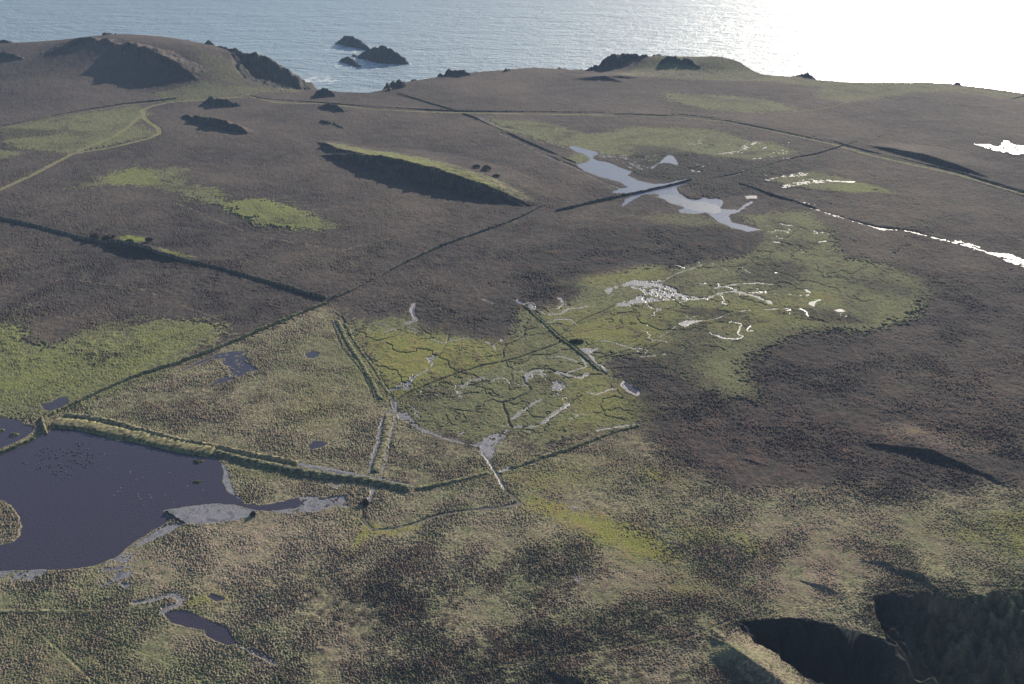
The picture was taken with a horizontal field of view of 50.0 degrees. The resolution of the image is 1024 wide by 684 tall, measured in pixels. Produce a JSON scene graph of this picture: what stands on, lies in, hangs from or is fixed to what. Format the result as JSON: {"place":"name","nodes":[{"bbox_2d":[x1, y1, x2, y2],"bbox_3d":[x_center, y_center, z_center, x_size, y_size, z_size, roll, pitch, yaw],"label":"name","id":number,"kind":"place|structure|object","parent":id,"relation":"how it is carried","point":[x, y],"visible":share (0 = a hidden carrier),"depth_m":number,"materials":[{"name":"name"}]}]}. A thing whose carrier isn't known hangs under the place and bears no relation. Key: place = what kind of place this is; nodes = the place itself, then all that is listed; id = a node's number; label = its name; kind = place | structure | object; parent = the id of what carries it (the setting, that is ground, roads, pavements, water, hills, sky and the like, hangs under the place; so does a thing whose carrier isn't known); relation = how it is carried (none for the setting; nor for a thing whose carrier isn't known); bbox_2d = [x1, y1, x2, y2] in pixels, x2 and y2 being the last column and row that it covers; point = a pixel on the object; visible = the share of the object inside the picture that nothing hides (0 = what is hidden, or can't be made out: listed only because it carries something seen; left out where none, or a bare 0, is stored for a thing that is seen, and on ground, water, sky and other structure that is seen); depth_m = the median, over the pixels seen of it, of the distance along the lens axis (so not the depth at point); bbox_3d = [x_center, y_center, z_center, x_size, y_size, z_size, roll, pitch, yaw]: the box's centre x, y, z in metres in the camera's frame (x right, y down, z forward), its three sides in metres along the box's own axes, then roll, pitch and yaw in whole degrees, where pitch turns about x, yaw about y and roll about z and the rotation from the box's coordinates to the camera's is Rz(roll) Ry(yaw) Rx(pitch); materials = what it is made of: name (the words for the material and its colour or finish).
{"place":"outdoors","nodes":[
{"label":"outdoors","id":0,"kind":"place"},
{"bbox_2d":[0,419,33,447],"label":"pond","id":1,"kind":"structure","parent":0,"point":[9,426],"depth_m":615.17,"materials":[{"name":"grey liquid"}]},
{"bbox_2d":[9,433,18,436],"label":"grass islet","id":2,"kind":"object","parent":1,"relation":"in","point":[13,434],"depth_m":609.77,"materials":[{"name":"green plant"}]},
{"bbox_2d":[41,397,67,410],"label":"pool","id":3,"kind":"structure","parent":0,"point":[58,403],"depth_m":643.58,"materials":[{"name":"grey liquid"}]},
{"bbox_2d":[0,428,337,570],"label":"pond","id":4,"kind":"structure","parent":0,"point":[99,511],"depth_m":554.88,"materials":[{"name":"grey liquid"}]},
{"bbox_2d":[0,500,21,544],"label":"grass islet","id":5,"kind":"object","parent":4,"relation":"in","point":[10,526],"depth_m":529.75,"materials":[{"name":"green plant"}]},
{"bbox_2d":[193,459,203,463],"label":"grass islet","id":6,"kind":"object","parent":4,"relation":"in","point":[197,461],"depth_m":583.64,"materials":[{"name":"green plant"}]},
{"bbox_2d":[0,462,348,588],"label":"mud","id":7,"kind":"structure","parent":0,"point":[209,513],"depth_m":538.31,"materials":[{"name":"grey soil"}]},
{"bbox_2d":[207,594,223,601],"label":"pool","id":8,"kind":"structure","parent":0,"point":[214,598],"depth_m":478.64,"materials":[{"name":"grey liquid"}]},
{"bbox_2d":[182,351,255,383],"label":"pool","id":9,"kind":"structure","parent":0,"point":[231,358],"depth_m":694.14,"materials":[{"name":"grey liquid"}]},
{"bbox_2d":[222,46,317,89],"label":"rock crag","id":10,"kind":"structure","parent":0,"point":[254,63],"depth_m":1590.34,"materials":[{"name":"grey stone"}]},
{"bbox_2d":[305,351,318,357],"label":"pool","id":11,"kind":"structure","parent":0,"point":[311,354],"depth_m":706.32,"materials":[{"name":"grey liquid"}]},
{"bbox_2d":[308,441,326,448],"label":"pool","id":12,"kind":"structure","parent":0,"point":[315,444],"depth_m":600.89,"materials":[{"name":"grey liquid"}]},
{"bbox_2d":[298,306,418,475],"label":"stream","id":13,"kind":"structure","parent":0,"point":[413,311],"depth_m":637.92,"materials":[{"name":"grey liquid"}]},
{"bbox_2d":[363,430,519,530],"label":"stream","id":14,"kind":"structure","parent":0,"point":[468,510],"depth_m":547.33,"materials":[{"name":"grey liquid"}]},
{"bbox_2d":[0,33,1023,507],"bbox_3d":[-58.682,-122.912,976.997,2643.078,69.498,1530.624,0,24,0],"label":"ground","id":15,"kind":"structure","parent":0,"point":[878,411],"depth_m":934.59,"materials":[{"name":"brown plant"}]},
{"bbox_2d":[0,51,21,59],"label":"rock outcrop","id":16,"kind":"object","parent":15,"relation":"on","point":[4,55],"visible":1,"depth_m":1572.34,"materials":[{"name":"grey stone"}]},
{"bbox_2d":[0,437,35,453],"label":"field wall","id":17,"kind":"structure","parent":15,"relation":"on","point":[18,445],"depth_m":598.55,"materials":[{"name":"green plant"}]},
{"bbox_2d":[40,416,47,433],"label":"sluice wall","id":18,"kind":"structure","parent":15,"relation":"on","point":[43,425],"depth_m":616.97,"materials":[{"name":"beige stone"}]},
{"bbox_2d":[0,97,175,126],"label":"field wall","id":19,"kind":"structure","parent":15,"relation":"on","point":[99,107],"depth_m":1367.81,"materials":[{"name":"grey stone"}]},
{"bbox_2d":[90,232,99,238],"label":"bramble shrub","id":20,"kind":"object","parent":15,"relation":"on","point":[94,235],"visible":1,"depth_m":909.40,"materials":[{"name":"green plant"}]},
{"bbox_2d":[101,235,112,240],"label":"bramble shrub","id":21,"kind":"object","parent":15,"relation":"on","point":[105,237],"visible":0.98,"depth_m":905.78,"materials":[{"name":"green plant"}]},
{"bbox_2d":[48,418,216,456],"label":"earth bank","id":22,"kind":"structure","parent":15,"relation":"on","point":[149,439],"depth_m":606.43,"materials":[{"name":"green plant"}]},
{"bbox_2d":[0,216,326,298],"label":"field wall","id":23,"kind":"structure","parent":15,"relation":"on","point":[150,248],"depth_m":875.30,"materials":[{"name":"grey stone"}]},
{"bbox_2d":[63,413,300,465],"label":"earth bank","id":24,"kind":"structure","parent":15,"relation":"on","point":[101,419],"depth_m":601.92,"materials":[{"name":"green plant"}]},
{"bbox_2d":[50,302,327,415],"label":"field wall","id":25,"kind":"structure","parent":15,"relation":"on","point":[255,331],"depth_m":700.00,"materials":[{"name":"grey stone"}]},
{"bbox_2d":[164,611,236,644],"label":"pool","id":26,"kind":"structure","parent":15,"relation":"in","point":[217,632],"depth_m":462.16,"materials":[{"name":"grey liquid"}]},
{"bbox_2d":[183,115,232,131],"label":"rock outcrop","id":27,"kind":"object","parent":15,"relation":"on","point":[211,122],"visible":1,"depth_m":1267.51,"materials":[{"name":"grey stone"}]},
{"bbox_2d":[206,96,242,106],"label":"rock outcrop","id":28,"kind":"object","parent":15,"relation":"on","point":[216,101],"visible":0.99,"depth_m":1367.50,"materials":[{"name":"grey stone"}]},
{"bbox_2d":[211,450,412,491],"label":"earth bank","id":29,"kind":"structure","parent":15,"relation":"on","point":[315,473],"depth_m":571.09,"materials":[{"name":"green plant"}]},
{"bbox_2d":[313,88,335,97],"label":"rock outcrop","id":30,"kind":"object","parent":15,"relation":"on","point":[323,91],"visible":1,"depth_m":1420.98,"materials":[{"name":"grey stone"}]},
{"bbox_2d":[324,294,337,301],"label":"field wall","id":31,"kind":"structure","parent":15,"relation":"on","point":[331,297],"depth_m":790.13,"materials":[{"name":"grey stone"}]},
{"bbox_2d":[320,120,343,127],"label":"rock outcrop","id":32,"kind":"object","parent":15,"relation":"on","point":[324,122],"visible":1,"depth_m":1280.19,"materials":[{"name":"grey stone"}]},
{"bbox_2d":[322,103,347,111],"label":"rock outcrop","id":33,"kind":"object","parent":15,"relation":"on","point":[326,105],"visible":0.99,"depth_m":1350.43,"materials":[{"name":"grey stone"}]},
{"bbox_2d":[360,498,369,504],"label":"willow shrub","id":34,"kind":"object","parent":15,"relation":"on","point":[365,501],"visible":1,"depth_m":545.67,"materials":[{"name":"green plant"}]},
{"bbox_2d":[371,414,392,471],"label":"earth bank","id":35,"kind":"structure","parent":15,"relation":"on","point":[381,451],"depth_m":599.87,"materials":[{"name":"green plant"}]},
{"bbox_2d":[359,154,461,191],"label":"rock scarp","id":36,"kind":"structure","parent":15,"relation":"on","point":[423,171],"depth_m":1067.78,"materials":[{"name":"grey stone"}]},
{"bbox_2d":[338,225,495,296],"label":"field wall","id":37,"kind":"structure","parent":15,"relation":"on","point":[419,255],"depth_m":872.29,"materials":[{"name":"grey stone"}]},
{"bbox_2d":[398,92,459,111],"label":"field wall","id":38,"kind":"structure","parent":15,"relation":"on","point":[428,102],"depth_m":1386.19,"materials":[{"name":"grey stone"}]},
{"bbox_2d":[482,165,490,169],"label":"gorse shrub","id":39,"kind":"object","parent":15,"relation":"on","point":[486,167],"visible":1,"depth_m":1081.67,"materials":[{"name":"green plant"}]},
{"bbox_2d":[496,216,520,225],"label":"field wall","id":40,"kind":"structure","parent":15,"relation":"on","point":[512,219],"depth_m":954.68,"materials":[{"name":"grey stone"}]},
{"bbox_2d":[0,56,1023,450],"bbox_3d":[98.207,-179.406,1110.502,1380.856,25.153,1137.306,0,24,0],"label":"grass","id":41,"kind":"structure","parent":15,"relation":"on","point":[806,256],"depth_m":758.04,"materials":[{"name":"green plant"}]},
{"bbox_2d":[343,323,390,394],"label":"earth bank","id":42,"kind":"structure","parent":41,"relation":"on","point":[347,327],"depth_m":698.79,"materials":[{"name":"green plant"}]},
{"bbox_2d":[523,305,601,370],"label":"earth bank","id":43,"kind":"structure","parent":41,"relation":"on","point":[560,338],"depth_m":726.53,"materials":[{"name":"green plant"}]},
{"bbox_2d":[569,339,583,343],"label":"willow shrub","id":44,"kind":"object","parent":41,"relation":"on","point":[573,341],"visible":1,"depth_m":722.61,"materials":[{"name":"green plant"}]},
{"bbox_2d":[462,113,575,162],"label":"field wall","id":45,"kind":"structure","parent":15,"relation":"on","point":[523,139],"depth_m":1212.09,"materials":[{"name":"grey stone"}]},
{"bbox_2d":[521,205,542,215],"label":"field wall","id":46,"kind":"structure","parent":15,"relation":"on","point":[533,209],"depth_m":978.30,"materials":[{"name":"grey stone"}]},
{"bbox_2d":[41,581,1023,683],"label":"footpath","id":47,"kind":"structure","parent":15,"relation":"on","point":[80,668],"depth_m":452.09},
{"bbox_2d":[351,265,845,507],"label":"mud","id":48,"kind":"structure","parent":15,"relation":"in","point":[487,449],"depth_m":731.68,"materials":[{"name":"grey soil"}]},
{"bbox_2d":[555,178,691,210],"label":"field wall","id":49,"kind":"structure","parent":15,"relation":"on","point":[616,196],"depth_m":1019.71,"materials":[{"name":"grey stone"}]},
{"bbox_2d":[624,382,636,393],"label":"pool","id":50,"kind":"structure","parent":15,"relation":"in","point":[630,388],"depth_m":662.41,"materials":[{"name":"grey liquid"}]},
{"bbox_2d":[257,97,1023,191],"bbox_3d":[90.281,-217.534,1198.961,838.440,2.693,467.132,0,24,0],"label":"field wall","id":51,"kind":"structure","parent":15,"relation":"on","point":[678,114],"depth_m":1323.37,"materials":[{"name":"grey stone"}]},
{"bbox_2d":[651,155,677,168],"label":"pool","id":52,"kind":"structure","parent":15,"relation":"in","point":[669,159],"depth_m":1135.91,"materials":[{"name":"grey liquid"}]},
{"bbox_2d":[658,56,682,63],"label":"coastal crag","id":53,"kind":"structure","parent":15,"relation":"on","point":[670,58],"depth_m":1591.30,"materials":[{"name":"grey stone"}]},
{"bbox_2d":[681,58,701,67],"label":"coastal crag","id":54,"kind":"structure","parent":15,"relation":"on","point":[692,62],"depth_m":1584.92,"materials":[{"name":"grey stone"}]},
{"bbox_2d":[600,142,854,249],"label":"pool","id":55,"kind":"structure","parent":15,"relation":"in","point":[785,186],"depth_m":1072.05,"materials":[{"name":"grey liquid"}]},
{"bbox_2d":[739,182,815,208],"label":"field wall","id":56,"kind":"structure","parent":15,"relation":"on","point":[773,194],"depth_m":1021.30,"materials":[{"name":"grey stone"}]},
{"bbox_2d":[696,136,878,178],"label":"field wall","id":57,"kind":"structure","parent":15,"relation":"on","point":[791,158],"depth_m":1148.53,"materials":[{"name":"grey stone"}]},
{"bbox_2d":[975,140,1023,154],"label":"pool","id":58,"kind":"structure","parent":15,"relation":"in","point":[1006,144],"depth_m":1184.17,"materials":[{"name":"grey liquid"}]},
{"bbox_2d":[0,305,1023,683],"bbox_3d":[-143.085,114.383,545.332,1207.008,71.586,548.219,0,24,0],"label":"tussock grass","id":59,"kind":"structure","parent":0,"point":[640,543],"depth_m":499.62,"materials":[{"name":"plant"}]},
{"bbox_2d":[0,603,160,615],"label":"earth bank","id":60,"kind":"structure","parent":59,"relation":"on","point":[75,612],"depth_m":469.88,"materials":[{"name":"green plant"}]},
{"bbox_2d":[335,320,382,399],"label":"earth bank","id":61,"kind":"structure","parent":59,"relation":"on","point":[358,358],"depth_m":698.09,"materials":[{"name":"green plant"}]},
{"bbox_2d":[415,471,489,490],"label":"earth bank","id":62,"kind":"structure","parent":59,"relation":"on","point":[438,484],"depth_m":564.09,"materials":[{"name":"green plant"}]},
{"bbox_2d":[509,424,639,469],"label":"earth bank","id":63,"kind":"structure","parent":59,"relation":"on","point":[560,451],"depth_m":596.41,"materials":[{"name":"green plant"}]},
{"bbox_2d":[0,0,1023,92],"bbox_3d":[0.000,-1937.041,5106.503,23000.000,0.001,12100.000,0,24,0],"label":"sea","id":64,"kind":"structure","parent":0,"point":[976,43],"depth_m":2243.47,"materials":[{"name":"liquid"}]},
{"bbox_2d":[340,57,361,66],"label":"sea rock","id":65,"kind":"object","parent":64,"relation":"in","point":[350,61],"visible":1,"depth_m":1923.71,"materials":[{"name":"grey stone"}]},
{"bbox_2d":[336,36,369,49],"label":"sea rock","id":66,"kind":"object","parent":64,"relation":"in","point":[350,41],"visible":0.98,"depth_m":2087.50,"materials":[{"name":"grey stone"}]},
{"bbox_2d":[358,45,408,64],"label":"sea rock","id":67,"kind":"object","parent":64,"relation":"in","point":[383,54],"visible":1,"depth_m":1934.50,"materials":[{"name":"grey stone"}]},
{"bbox_2d":[0,88,1023,194],"bbox_3d":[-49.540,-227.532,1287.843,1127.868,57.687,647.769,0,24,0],"label":"path","id":68,"kind":"structure","parent":0,"point":[148,120],"depth_m":1282.38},
{"bbox_2d":[188,40,960,683],"bbox_3d":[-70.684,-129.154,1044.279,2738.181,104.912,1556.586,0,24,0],"label":"cliff","id":69,"kind":"structure","parent":0,"point":[816,652],"depth_m":463.01,"materials":[{"name":"grey stone"}]},
{"bbox_2d":[391,81,407,87],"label":"coastal crag","id":70,"kind":"structure","parent":69,"relation":"on","point":[400,83],"depth_m":1475.86,"materials":[{"name":"grey stone"}]},
{"bbox_2d":[442,69,469,75],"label":"coastal crag","id":71,"kind":"structure","parent":69,"relation":"on","point":[453,71],"depth_m":1549.36,"materials":[{"name":"grey stone"}]},
{"bbox_2d":[588,53,645,70],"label":"coastal crag","id":72,"kind":"structure","parent":69,"relation":"on","point":[612,60],"depth_m":1602.08,"materials":[{"name":"grey stone"}]},
{"bbox_2d":[478,116,700,188],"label":"stream","id":73,"kind":"structure","parent":0,"point":[546,141],"depth_m":1211.90,"materials":[{"name":"grey liquid"}]},
{"bbox_2d":[570,146,760,231],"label":"pond","id":74,"kind":"structure","parent":0,"point":[608,170],"depth_m":1047.26,"materials":[{"name":"grey liquid"}]},
{"bbox_2d":[513,262,843,341],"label":"stream","id":75,"kind":"structure","parent":0,"point":[812,303],"depth_m":796.36,"materials":[{"name":"grey liquid"}]},
{"bbox_2d":[656,195,720,212],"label":"pond","id":76,"kind":"structure","parent":0,"point":[701,206],"depth_m":998.21,"materials":[{"name":"grey liquid"}]},
{"bbox_2d":[819,210,1023,266],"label":"stream","id":77,"kind":"structure","parent":0,"point":[1014,258],"depth_m":879.48,"materials":[{"name":"grey liquid"}]}
]}

